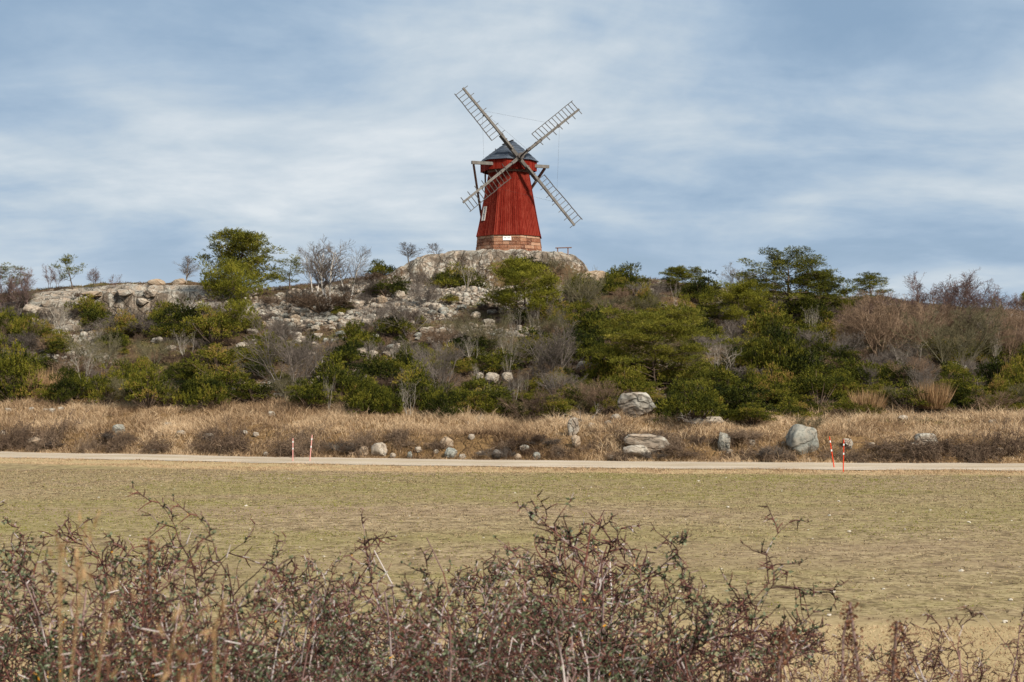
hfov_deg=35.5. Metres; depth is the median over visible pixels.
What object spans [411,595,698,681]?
thorn shrub
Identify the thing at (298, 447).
bramble thicket
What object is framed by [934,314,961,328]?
bare shrub
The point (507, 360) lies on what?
bare shrub
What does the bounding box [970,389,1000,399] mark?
bare shrub
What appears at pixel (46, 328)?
juniper bush
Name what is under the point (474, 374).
bare shrub
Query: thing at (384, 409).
juniper bush
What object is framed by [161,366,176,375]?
juniper bush
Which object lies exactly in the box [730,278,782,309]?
pine tree
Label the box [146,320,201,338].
juniper bush
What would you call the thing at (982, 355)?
juniper bush
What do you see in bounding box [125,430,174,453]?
bramble thicket
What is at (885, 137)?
sky
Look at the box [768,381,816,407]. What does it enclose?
juniper bush
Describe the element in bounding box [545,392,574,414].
juniper bush
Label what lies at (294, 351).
bare shrub
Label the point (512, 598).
thorn shrub
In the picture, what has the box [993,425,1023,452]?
bramble thicket
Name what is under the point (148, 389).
juniper bush
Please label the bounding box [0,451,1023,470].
gravel road
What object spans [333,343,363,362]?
juniper bush
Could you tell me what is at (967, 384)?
juniper bush
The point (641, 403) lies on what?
boulder
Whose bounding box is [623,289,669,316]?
bare shrub
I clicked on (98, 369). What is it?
bare shrub
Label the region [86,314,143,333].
shrub
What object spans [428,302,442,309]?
boulder
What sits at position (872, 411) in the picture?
juniper bush
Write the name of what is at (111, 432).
shrub
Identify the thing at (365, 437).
bramble thicket
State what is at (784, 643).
dock stalk
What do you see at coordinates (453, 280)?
juniper bush
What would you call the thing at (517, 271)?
pine tree
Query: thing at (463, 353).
bare shrub
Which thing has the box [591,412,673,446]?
bramble thicket
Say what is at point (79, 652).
thorn shrub
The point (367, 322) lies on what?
boulder
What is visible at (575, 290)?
juniper bush
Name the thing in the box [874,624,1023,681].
thorn shrub
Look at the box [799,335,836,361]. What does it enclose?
juniper bush
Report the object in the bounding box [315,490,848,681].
thorn shrub
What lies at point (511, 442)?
shrub
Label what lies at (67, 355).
shrub
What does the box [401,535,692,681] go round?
thorn shrub
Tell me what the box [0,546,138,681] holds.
thorn shrub
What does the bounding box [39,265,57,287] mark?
bare tree
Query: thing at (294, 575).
thorn shrub
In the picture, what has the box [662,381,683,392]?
juniper bush
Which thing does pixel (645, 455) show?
shrub
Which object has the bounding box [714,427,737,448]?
bramble thicket
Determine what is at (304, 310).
boulder
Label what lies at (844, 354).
juniper bush
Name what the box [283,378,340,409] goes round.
juniper bush
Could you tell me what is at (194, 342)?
shrub
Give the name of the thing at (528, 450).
bramble thicket
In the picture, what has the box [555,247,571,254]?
bench
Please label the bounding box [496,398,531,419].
juniper bush
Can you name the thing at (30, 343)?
shrub
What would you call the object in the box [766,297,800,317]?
bare shrub
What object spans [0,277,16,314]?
bare tree
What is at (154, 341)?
boulder
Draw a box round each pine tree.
[0,262,31,286]
[48,254,85,289]
[193,227,287,296]
[195,255,270,336]
[268,254,306,288]
[477,255,563,319]
[578,304,748,388]
[657,265,697,289]
[682,266,706,283]
[697,278,785,328]
[718,245,863,319]
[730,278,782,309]
[786,267,862,311]
[827,297,856,316]
[849,271,894,302]
[1017,292,1023,314]
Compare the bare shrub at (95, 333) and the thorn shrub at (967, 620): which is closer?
the thorn shrub at (967, 620)
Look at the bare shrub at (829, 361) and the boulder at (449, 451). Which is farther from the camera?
the bare shrub at (829, 361)
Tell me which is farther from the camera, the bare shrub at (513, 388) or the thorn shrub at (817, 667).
the bare shrub at (513, 388)
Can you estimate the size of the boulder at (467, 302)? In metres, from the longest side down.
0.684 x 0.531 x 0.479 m
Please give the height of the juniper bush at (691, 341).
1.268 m
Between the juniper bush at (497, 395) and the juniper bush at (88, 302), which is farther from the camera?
the juniper bush at (88, 302)
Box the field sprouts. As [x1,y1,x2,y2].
[0,469,1023,630]
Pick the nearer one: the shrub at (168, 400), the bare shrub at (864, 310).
the shrub at (168, 400)
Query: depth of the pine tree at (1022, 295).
128.23 m
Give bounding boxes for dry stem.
[33,530,82,681]
[69,509,104,681]
[81,577,134,681]
[153,607,212,681]
[176,632,215,681]
[196,599,241,681]
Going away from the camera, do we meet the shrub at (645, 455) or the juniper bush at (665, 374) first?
the shrub at (645, 455)
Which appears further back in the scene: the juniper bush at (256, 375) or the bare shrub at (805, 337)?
the bare shrub at (805, 337)
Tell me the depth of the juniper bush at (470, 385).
96.40 m
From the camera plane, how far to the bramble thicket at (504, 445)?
84.22 m
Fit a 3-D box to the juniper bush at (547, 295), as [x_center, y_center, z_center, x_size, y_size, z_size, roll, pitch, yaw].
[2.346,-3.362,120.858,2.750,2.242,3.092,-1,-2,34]
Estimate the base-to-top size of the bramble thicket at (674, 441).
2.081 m
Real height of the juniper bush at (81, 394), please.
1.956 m
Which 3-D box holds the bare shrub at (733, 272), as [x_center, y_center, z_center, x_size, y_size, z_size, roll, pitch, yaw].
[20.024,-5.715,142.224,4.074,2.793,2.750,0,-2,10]
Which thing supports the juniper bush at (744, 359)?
on the hillside
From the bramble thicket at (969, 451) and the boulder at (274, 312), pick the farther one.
the boulder at (274, 312)
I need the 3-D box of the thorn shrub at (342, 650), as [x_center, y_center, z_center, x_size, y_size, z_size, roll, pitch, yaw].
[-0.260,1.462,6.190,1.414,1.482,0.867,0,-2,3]
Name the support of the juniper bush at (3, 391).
on the hillside
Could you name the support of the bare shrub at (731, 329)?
on the hillside
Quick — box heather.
[0,261,1023,428]
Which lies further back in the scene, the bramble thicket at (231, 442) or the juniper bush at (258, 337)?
the juniper bush at (258, 337)
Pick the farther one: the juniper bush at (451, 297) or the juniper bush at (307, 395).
the juniper bush at (451, 297)
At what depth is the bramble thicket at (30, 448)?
93.85 m
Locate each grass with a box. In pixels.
[0,390,1023,463]
[0,456,1023,475]
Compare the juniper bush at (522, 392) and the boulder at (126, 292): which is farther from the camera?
the boulder at (126, 292)
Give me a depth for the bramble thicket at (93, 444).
92.13 m
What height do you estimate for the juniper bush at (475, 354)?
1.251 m
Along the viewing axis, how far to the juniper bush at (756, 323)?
109.39 m
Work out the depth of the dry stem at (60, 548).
1.79 m
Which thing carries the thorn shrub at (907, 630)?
on the field
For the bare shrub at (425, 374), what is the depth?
97.64 m
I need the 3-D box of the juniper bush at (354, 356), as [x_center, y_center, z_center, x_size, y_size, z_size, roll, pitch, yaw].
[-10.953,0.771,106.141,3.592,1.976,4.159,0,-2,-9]
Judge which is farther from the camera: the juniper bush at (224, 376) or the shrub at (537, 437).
the juniper bush at (224, 376)
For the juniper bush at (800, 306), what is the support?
on the hillside
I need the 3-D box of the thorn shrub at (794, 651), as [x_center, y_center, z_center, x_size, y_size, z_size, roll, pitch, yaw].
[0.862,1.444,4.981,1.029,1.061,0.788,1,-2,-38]
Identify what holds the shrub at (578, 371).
on the hillside
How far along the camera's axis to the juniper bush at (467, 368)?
101.79 m
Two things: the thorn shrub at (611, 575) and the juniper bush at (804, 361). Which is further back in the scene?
the juniper bush at (804, 361)
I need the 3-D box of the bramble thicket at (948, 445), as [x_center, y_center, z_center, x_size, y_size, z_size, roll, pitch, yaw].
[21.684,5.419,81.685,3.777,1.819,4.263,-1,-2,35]
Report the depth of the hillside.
115.79 m
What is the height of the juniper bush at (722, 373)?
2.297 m
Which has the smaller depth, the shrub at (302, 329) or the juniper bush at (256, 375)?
the juniper bush at (256, 375)
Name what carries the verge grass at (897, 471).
on the field
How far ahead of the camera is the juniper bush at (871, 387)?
95.74 m
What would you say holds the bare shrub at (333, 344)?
on the hillside
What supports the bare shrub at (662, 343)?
on the hillside
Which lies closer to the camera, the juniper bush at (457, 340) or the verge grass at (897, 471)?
the verge grass at (897, 471)
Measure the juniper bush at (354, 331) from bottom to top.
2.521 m
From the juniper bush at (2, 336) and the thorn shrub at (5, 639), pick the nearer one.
the thorn shrub at (5, 639)
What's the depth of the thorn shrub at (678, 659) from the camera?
5.14 m
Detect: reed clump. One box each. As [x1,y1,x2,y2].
[15,366,66,400]
[843,386,892,413]
[909,377,958,408]
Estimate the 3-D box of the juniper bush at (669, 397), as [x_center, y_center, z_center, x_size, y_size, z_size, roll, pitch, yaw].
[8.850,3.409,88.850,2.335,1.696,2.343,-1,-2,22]
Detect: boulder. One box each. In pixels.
[22,304,40,315]
[27,437,45,446]
[41,300,54,306]
[81,291,101,297]
[112,424,124,434]
[117,288,134,296]
[136,298,148,305]
[143,288,157,297]
[147,279,165,285]
[151,337,162,342]
[172,278,185,284]
[236,342,248,348]
[246,328,257,333]
[269,309,280,316]
[290,307,299,314]
[290,314,300,318]
[299,308,309,312]
[311,325,319,330]
[326,315,337,321]
[337,320,346,328]
[352,301,364,308]
[358,446,368,456]
[362,318,372,324]
[371,442,387,455]
[378,295,386,303]
[394,290,405,297]
[418,327,427,332]
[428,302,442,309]
[438,307,448,312]
[440,436,453,448]
[444,447,456,457]
[457,304,466,309]
[462,300,469,305]
[471,311,480,318]
[482,319,493,325]
[485,372,499,382]
[487,309,496,314]
[492,449,501,458]
[501,372,512,381]
[567,418,579,435]
[571,435,580,447]
[576,361,590,373]
[580,270,604,282]
[611,414,620,419]
[618,392,655,417]
[623,434,670,451]
[623,445,650,457]
[692,416,723,425]
[718,432,730,450]
[785,424,818,454]
[842,438,852,448]
[898,415,907,420]
[914,433,937,446]
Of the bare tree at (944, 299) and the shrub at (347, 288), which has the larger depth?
the shrub at (347, 288)
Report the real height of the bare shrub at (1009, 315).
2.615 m
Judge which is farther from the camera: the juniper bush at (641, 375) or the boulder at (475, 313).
the boulder at (475, 313)
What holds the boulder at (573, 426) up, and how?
on the hillside
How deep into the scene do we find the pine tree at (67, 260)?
139.81 m
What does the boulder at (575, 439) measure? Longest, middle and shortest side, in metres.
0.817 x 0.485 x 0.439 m
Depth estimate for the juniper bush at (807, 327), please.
109.43 m
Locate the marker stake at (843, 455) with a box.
[843,440,843,471]
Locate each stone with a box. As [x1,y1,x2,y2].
[415,447,421,452]
[468,434,474,439]
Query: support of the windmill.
on the hillside
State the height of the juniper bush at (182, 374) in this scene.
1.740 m
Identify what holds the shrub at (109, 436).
on the hillside
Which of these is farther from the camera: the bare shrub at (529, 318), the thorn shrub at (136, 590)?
the bare shrub at (529, 318)
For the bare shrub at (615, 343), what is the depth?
106.03 m
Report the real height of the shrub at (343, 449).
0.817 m
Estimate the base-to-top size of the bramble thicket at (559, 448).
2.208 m
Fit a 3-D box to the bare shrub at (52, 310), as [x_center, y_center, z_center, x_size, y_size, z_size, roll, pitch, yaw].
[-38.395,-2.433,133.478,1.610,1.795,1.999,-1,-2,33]
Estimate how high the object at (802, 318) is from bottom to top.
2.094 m
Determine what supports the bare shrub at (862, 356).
on the hillside
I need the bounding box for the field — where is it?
[0,457,1023,681]
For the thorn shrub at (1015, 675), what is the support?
on the field
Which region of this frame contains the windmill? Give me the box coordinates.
[455,86,582,250]
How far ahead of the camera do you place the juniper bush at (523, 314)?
116.76 m
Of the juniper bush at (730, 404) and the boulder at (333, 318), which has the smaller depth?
the juniper bush at (730, 404)
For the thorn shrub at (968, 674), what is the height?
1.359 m
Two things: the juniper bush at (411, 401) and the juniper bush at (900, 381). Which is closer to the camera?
the juniper bush at (411, 401)
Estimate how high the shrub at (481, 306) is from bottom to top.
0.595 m
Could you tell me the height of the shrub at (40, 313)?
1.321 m
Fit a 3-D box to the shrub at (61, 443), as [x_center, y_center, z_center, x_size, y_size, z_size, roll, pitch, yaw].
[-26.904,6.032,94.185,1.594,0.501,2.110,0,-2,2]
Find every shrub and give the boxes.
[0,302,23,316]
[0,318,43,341]
[0,481,268,681]
[0,493,303,681]
[0,500,198,681]
[0,530,304,681]
[0,531,308,681]
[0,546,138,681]
[0,570,131,681]
[0,585,150,681]
[3,331,46,351]
[10,287,40,307]
[32,307,58,321]
[32,332,61,353]
[42,351,101,375]
[45,301,69,325]
[45,303,58,320]
[45,440,64,446]
[50,301,76,333]
[56,353,76,361]
[60,325,128,373]
[67,307,82,315]
[69,291,80,296]
[70,344,98,391]
[75,364,107,380]
[82,321,109,339]
[83,554,317,679]
[83,555,376,681]
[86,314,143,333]
[87,365,119,379]
[88,535,363,681]
[89,368,114,383]
[94,427,113,440]
[97,432,130,438]
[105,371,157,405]
[106,309,148,324]
[115,576,377,681]
[117,549,414,681]
[123,320,163,334]
[129,336,175,363]
[134,332,142,341]
[145,529,402,681]
[146,396,178,406]
[153,337,169,342]
[159,347,202,364]
[159,380,177,396]
[170,327,196,355]
[188,552,527,681]
[190,338,209,348]
[200,297,246,313]
[220,336,248,344]
[230,304,338,399]
[233,508,583,681]
[248,317,306,343]
[254,292,294,306]
[259,536,604,681]
[260,531,490,681]
[268,370,309,400]
[269,344,312,363]
[278,286,321,303]
[278,585,555,681]
[279,286,358,312]
[284,327,306,331]
[303,320,315,327]
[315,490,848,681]
[315,571,675,681]
[316,339,345,353]
[322,372,335,410]
[323,440,370,453]
[329,390,352,405]
[332,277,390,297]
[337,441,370,454]
[349,270,387,281]
[354,355,381,368]
[355,293,377,304]
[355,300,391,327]
[358,322,370,332]
[361,338,377,357]
[372,340,419,353]
[372,372,411,389]
[372,509,666,681]
[377,296,439,335]
[387,296,402,301]
[387,336,426,371]
[387,544,776,681]
[396,517,823,681]
[397,379,417,415]
[399,366,441,388]
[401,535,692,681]
[402,335,465,388]
[403,281,446,303]
[405,309,420,318]
[405,513,815,681]
[408,270,437,290]
[408,325,463,350]
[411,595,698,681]
[421,380,455,396]
[430,339,443,359]
[435,372,468,386]
[440,314,473,335]
[442,531,714,681]
[445,343,469,367]
[450,331,469,338]
[456,312,472,321]
[459,260,474,291]
[459,309,517,352]
[460,333,479,360]
[470,365,483,379]
[476,448,499,456]
[477,304,502,312]
[478,303,487,308]
[482,350,520,370]
[497,382,563,420]
[498,330,550,365]
[499,330,518,371]
[500,354,510,371]
[500,446,515,458]
[503,379,525,394]
[505,307,525,336]
[505,436,538,448]
[507,375,519,397]
[515,367,530,393]
[516,432,547,441]
[517,311,590,379]
[523,308,540,328]
[524,310,568,338]
[525,438,563,445]
[527,365,560,381]
[528,295,549,322]
[533,370,587,392]
[538,254,566,272]
[540,320,570,339]
[542,298,576,318]
[545,576,726,681]
[549,379,596,405]
[554,278,568,304]
[554,366,563,388]
[557,362,595,376]
[561,265,608,312]
[566,576,821,681]
[568,382,596,400]
[569,377,627,415]
[575,396,600,413]
[584,301,632,317]
[587,290,636,319]
[594,402,621,414]
[602,336,633,348]
[607,286,639,303]
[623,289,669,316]
[625,279,669,301]
[639,449,668,459]
[643,339,678,350]
[653,615,772,681]
[660,340,708,369]
[669,277,680,302]
[683,628,876,681]
[684,615,830,681]
[691,332,733,355]
[701,338,740,368]
[709,637,877,681]
[710,315,752,342]
[715,603,873,681]
[716,261,759,284]
[716,299,747,310]
[716,609,999,681]
[720,330,754,354]
[726,366,766,380]
[730,609,907,681]
[754,445,792,457]
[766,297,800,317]
[793,327,820,347]
[793,414,826,428]
[800,328,868,353]
[804,307,822,329]
[819,355,856,366]
[824,306,838,318]
[827,310,852,322]
[829,301,875,355]
[835,339,857,351]
[837,292,956,359]
[842,303,884,328]
[843,332,881,353]
[844,301,876,325]
[850,288,902,309]
[852,349,873,362]
[858,299,899,323]
[858,350,898,367]
[858,364,880,385]
[858,606,1021,681]
[873,299,917,326]
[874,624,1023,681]
[875,344,902,360]
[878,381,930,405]
[881,353,943,386]
[882,335,937,360]
[883,295,950,358]
[885,339,927,366]
[890,297,1015,368]
[895,353,929,368]
[897,595,1023,681]
[897,609,1023,681]
[905,605,1023,681]
[906,363,939,390]
[908,300,968,326]
[927,370,985,396]
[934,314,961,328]
[948,302,1005,332]
[956,353,995,378]
[959,309,981,332]
[969,390,1021,409]
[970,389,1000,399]
[971,303,1023,335]
[972,319,1003,335]
[974,308,1023,364]
[990,325,1002,361]
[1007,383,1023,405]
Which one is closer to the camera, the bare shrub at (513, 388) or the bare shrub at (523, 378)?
the bare shrub at (513, 388)
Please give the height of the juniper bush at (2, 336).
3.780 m
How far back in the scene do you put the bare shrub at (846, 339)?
105.59 m
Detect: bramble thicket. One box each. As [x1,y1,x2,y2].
[0,407,47,451]
[0,427,22,450]
[7,419,36,435]
[25,441,42,451]
[31,401,98,449]
[63,417,106,453]
[99,428,134,453]
[109,430,142,446]
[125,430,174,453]
[183,435,228,454]
[188,422,224,446]
[205,408,261,455]
[258,421,306,456]
[268,408,333,457]
[288,444,308,456]
[289,423,339,441]
[337,423,378,457]
[352,418,378,445]
[376,424,413,443]
[383,421,410,442]
[387,435,425,454]
[423,434,462,449]
[485,435,518,457]
[514,442,542,455]
[521,407,583,421]
[546,426,566,453]
[549,439,597,459]
[579,428,622,452]
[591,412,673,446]
[602,447,636,460]
[644,422,684,437]
[652,444,719,461]
[654,430,694,455]
[663,430,690,455]
[670,415,718,446]
[714,424,769,445]
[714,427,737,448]
[718,426,777,461]
[727,453,754,461]
[748,443,792,461]
[783,446,799,461]
[806,425,954,461]
[810,433,877,461]
[842,451,876,462]
[854,446,916,462]
[891,446,934,462]
[893,452,929,462]
[896,430,969,456]
[902,428,952,461]
[942,429,1005,462]
[952,435,975,456]
[952,442,982,458]
[960,407,1023,462]
[964,451,984,462]
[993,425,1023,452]
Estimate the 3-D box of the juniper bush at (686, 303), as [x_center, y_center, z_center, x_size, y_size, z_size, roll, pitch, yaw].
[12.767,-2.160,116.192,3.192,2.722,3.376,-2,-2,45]
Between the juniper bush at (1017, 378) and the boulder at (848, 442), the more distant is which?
the juniper bush at (1017, 378)
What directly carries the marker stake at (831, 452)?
on the field
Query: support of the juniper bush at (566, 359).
on the hillside
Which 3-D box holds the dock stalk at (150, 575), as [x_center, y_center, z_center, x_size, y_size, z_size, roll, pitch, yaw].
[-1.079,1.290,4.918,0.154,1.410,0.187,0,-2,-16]
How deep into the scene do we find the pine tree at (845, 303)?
123.32 m
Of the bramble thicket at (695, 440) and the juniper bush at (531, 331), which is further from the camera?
the juniper bush at (531, 331)
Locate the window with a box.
[481,206,486,220]
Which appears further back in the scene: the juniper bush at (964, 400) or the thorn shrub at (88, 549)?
the juniper bush at (964, 400)
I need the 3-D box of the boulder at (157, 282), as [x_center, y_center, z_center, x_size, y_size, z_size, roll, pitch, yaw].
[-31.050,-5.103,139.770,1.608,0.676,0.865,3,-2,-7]
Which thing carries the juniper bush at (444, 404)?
on the hillside
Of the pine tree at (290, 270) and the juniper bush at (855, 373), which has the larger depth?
the pine tree at (290, 270)
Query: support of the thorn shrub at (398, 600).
on the field
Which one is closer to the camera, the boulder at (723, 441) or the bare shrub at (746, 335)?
the boulder at (723, 441)
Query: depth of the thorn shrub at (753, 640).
6.30 m
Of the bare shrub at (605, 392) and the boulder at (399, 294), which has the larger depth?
the boulder at (399, 294)
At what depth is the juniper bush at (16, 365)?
103.74 m
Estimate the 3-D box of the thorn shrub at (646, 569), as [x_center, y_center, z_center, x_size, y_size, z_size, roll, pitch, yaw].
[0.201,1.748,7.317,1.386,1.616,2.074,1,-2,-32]
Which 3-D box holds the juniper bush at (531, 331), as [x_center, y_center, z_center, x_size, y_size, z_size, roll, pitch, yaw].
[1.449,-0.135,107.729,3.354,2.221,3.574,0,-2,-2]
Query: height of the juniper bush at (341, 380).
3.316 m
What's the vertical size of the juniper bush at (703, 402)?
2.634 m
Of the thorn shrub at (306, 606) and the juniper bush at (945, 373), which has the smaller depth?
the thorn shrub at (306, 606)
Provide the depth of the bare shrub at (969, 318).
117.44 m
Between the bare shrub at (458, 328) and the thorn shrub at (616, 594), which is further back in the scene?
the bare shrub at (458, 328)
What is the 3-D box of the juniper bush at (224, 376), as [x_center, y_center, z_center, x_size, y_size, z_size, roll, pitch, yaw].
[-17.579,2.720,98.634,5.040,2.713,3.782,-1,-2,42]
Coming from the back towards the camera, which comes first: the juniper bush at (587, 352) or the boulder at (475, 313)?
the boulder at (475, 313)
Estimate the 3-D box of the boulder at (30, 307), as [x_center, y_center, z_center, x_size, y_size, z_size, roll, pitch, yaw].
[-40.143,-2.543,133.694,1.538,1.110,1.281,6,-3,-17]
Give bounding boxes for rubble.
[45,277,536,372]
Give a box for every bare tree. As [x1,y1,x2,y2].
[0,266,23,311]
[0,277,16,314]
[4,267,35,309]
[12,268,34,305]
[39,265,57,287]
[49,267,63,287]
[86,268,102,285]
[109,274,122,287]
[177,256,200,282]
[397,242,424,261]
[425,243,441,253]
[876,292,920,324]
[902,271,937,307]
[909,289,954,312]
[924,280,971,314]
[931,283,978,312]
[934,270,987,310]
[953,291,993,322]
[955,283,1010,318]
[956,278,1004,309]
[979,290,1023,313]
[985,294,1017,314]
[1007,295,1023,323]
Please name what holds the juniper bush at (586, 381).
on the hillside
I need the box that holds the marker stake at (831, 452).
[829,437,834,466]
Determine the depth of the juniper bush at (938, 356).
107.82 m
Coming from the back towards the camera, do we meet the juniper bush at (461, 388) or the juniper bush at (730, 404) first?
the juniper bush at (461, 388)
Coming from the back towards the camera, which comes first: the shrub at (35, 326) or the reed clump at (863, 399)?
the shrub at (35, 326)
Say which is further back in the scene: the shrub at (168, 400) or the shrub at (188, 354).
the shrub at (188, 354)
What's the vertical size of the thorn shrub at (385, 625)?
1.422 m
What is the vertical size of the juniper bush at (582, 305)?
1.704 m
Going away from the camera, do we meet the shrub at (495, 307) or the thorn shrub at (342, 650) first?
the thorn shrub at (342, 650)
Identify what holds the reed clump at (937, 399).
on the hillside
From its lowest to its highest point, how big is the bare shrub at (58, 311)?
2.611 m
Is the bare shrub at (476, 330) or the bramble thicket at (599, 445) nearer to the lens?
the bramble thicket at (599, 445)
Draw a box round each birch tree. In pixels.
[294,245,331,291]
[300,234,352,306]
[317,244,373,299]
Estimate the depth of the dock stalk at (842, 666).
4.73 m
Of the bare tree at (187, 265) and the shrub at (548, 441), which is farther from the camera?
the bare tree at (187, 265)
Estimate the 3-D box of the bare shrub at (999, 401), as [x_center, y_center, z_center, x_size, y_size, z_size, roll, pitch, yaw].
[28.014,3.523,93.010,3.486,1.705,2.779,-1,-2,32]
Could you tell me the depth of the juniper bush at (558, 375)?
97.08 m
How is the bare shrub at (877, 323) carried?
on the hillside
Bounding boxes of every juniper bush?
[0,305,26,329]
[0,311,44,341]
[0,332,12,371]
[0,338,45,401]
[0,386,10,400]
[25,356,46,378]
[34,318,57,338]
[35,383,60,402]
[37,358,64,372]
[38,353,58,367]
[40,329,77,350]
[40,338,73,355]
[44,368,82,404]
[56,364,95,385]
[63,293,107,321]
[68,371,101,398]
[70,355,104,370]
[77,304,112,329]
[82,363,129,405]
[92,308,145,336]
[94,328,132,348]
[102,381,122,401]
[110,357,143,381]
[118,347,129,354]
[119,360,181,408]
[123,355,156,372]
[144,299,175,323]
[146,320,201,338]
[150,296,206,332]
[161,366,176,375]
[163,357,204,380]
[171,374,208,405]
[172,363,216,403]
[179,306,243,343]
[181,311,203,321]
[183,342,248,374]
[183,371,231,409]
[188,314,221,334]
[195,364,266,401]
[223,379,279,402]
[226,342,298,364]
[229,310,264,332]
[238,344,274,370]
[242,328,283,347]
[243,357,275,379]
[263,371,292,387]
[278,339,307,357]
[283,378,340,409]
[294,350,372,399]
[305,332,319,341]
[319,338,368,364]
[330,305,349,314]
[333,318,384,350]
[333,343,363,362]
[338,301,353,307]
[338,374,389,400]
[342,374,387,412]
[344,351,405,384]
[347,380,404,413]
[362,279,406,296]
[365,258,395,274]
[367,386,403,414]
[370,354,408,379]
[374,313,417,335]
[382,276,411,294]
[387,342,419,372]
[387,357,445,410]
[392,334,408,342]
[401,394,420,407]
[406,354,461,378]
[408,342,436,360]
[415,316,428,323]
[418,382,473,417]
[423,261,488,287]
[430,342,465,365]
[438,293,458,302]
[447,334,471,350]
[448,386,468,403]
[451,356,484,374]
[451,379,518,413]
[453,390,502,416]
[459,335,497,352]
[459,374,504,394]
[461,345,489,362]
[473,347,525,375]
[492,286,519,297]
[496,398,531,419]
[502,307,532,323]
[509,256,548,265]
[511,322,553,348]
[512,342,541,367]
[515,390,531,400]
[518,372,553,392]
[518,389,548,403]
[522,394,577,418]
[530,284,562,306]
[538,366,575,389]
[539,300,584,322]
[540,309,563,328]
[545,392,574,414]
[546,325,613,364]
[548,307,580,333]
[554,353,577,364]
[555,383,588,409]
[556,365,576,376]
[563,271,607,300]
[563,273,608,298]
[565,298,593,316]
[568,300,619,337]
[570,296,599,311]
[572,377,597,389]
[579,343,634,384]
[579,345,595,361]
[584,321,627,347]
[587,365,613,380]
[590,392,619,414]
[597,261,651,286]
[597,364,656,397]
[598,380,636,393]
[601,272,632,293]
[602,367,644,393]
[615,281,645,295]
[618,366,648,380]
[625,281,660,309]
[638,387,664,401]
[640,301,680,326]
[650,364,683,385]
[652,378,728,422]
[653,388,681,413]
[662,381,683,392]
[666,294,707,321]
[668,316,711,335]
[672,277,719,303]
[682,337,708,348]
[683,357,715,369]
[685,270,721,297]
[686,318,727,342]
[691,301,725,320]
[695,367,739,386]
[696,364,743,392]
[708,378,781,415]
[713,379,738,394]
[714,396,753,418]
[715,346,757,369]
[722,402,783,424]
[731,344,763,369]
[738,304,775,324]
[738,337,770,355]
[740,363,768,384]
[741,303,813,347]
[746,361,802,402]
[748,315,808,379]
[748,380,787,403]
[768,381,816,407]
[768,396,822,418]
[770,346,838,381]
[777,293,833,325]
[789,363,849,406]
[791,322,830,344]
[793,372,827,394]
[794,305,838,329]
[794,325,829,347]
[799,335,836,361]
[801,399,824,411]
[806,385,829,400]
[809,318,848,343]
[820,370,862,401]
[820,396,866,415]
[823,355,895,385]
[826,345,842,363]
[826,345,863,367]
[827,367,861,398]
[852,399,886,415]
[856,378,896,396]
[877,360,897,382]
[877,383,932,409]
[878,359,918,388]
[905,336,960,364]
[922,393,956,409]
[933,361,974,377]
[933,361,975,385]
[934,371,992,403]
[949,387,981,408]
[953,339,993,363]
[968,340,1012,359]
[974,355,1013,388]
[974,375,987,389]
[976,393,1018,412]
[985,372,1017,401]
[993,354,1023,397]
[1007,391,1023,408]
[1008,338,1023,371]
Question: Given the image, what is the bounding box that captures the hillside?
[0,249,1023,462]
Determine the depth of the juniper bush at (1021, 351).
106.67 m
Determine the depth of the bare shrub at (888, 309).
120.58 m
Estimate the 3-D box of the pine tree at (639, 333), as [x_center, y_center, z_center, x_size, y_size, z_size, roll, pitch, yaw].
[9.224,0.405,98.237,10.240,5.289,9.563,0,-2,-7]
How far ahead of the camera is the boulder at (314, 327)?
116.84 m
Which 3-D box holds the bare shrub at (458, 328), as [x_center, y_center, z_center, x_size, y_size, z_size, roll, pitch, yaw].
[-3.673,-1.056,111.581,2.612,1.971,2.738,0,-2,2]
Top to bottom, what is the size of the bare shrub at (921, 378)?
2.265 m
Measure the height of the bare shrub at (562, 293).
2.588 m
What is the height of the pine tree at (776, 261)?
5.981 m
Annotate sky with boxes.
[0,0,1023,310]
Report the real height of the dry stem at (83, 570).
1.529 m
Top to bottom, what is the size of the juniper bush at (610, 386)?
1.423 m
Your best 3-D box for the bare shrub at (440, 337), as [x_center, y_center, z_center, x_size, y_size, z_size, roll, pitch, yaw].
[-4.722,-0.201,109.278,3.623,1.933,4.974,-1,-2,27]
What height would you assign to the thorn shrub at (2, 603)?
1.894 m
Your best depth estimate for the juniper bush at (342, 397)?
94.34 m
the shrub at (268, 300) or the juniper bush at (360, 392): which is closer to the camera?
the juniper bush at (360, 392)
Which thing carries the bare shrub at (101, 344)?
on the hillside
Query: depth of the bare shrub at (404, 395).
92.44 m
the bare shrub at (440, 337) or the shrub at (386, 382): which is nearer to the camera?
the shrub at (386, 382)
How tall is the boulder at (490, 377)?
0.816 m
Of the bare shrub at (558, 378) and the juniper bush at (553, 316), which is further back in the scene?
the juniper bush at (553, 316)
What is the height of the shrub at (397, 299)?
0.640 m
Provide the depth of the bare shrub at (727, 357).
100.69 m
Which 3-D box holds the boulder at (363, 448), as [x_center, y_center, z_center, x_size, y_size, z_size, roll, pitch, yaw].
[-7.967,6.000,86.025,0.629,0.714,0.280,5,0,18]
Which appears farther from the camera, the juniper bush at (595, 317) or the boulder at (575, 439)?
the juniper bush at (595, 317)
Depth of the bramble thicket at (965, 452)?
80.57 m
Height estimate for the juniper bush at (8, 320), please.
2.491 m
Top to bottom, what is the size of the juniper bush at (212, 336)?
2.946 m
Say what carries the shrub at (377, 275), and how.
on the hillside
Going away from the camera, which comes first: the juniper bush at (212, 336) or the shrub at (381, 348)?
the shrub at (381, 348)
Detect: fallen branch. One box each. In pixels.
[559,401,603,422]
[679,410,712,425]
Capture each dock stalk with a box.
[138,532,173,681]
[768,625,798,681]
[831,596,891,681]
[840,603,871,681]
[871,617,909,681]

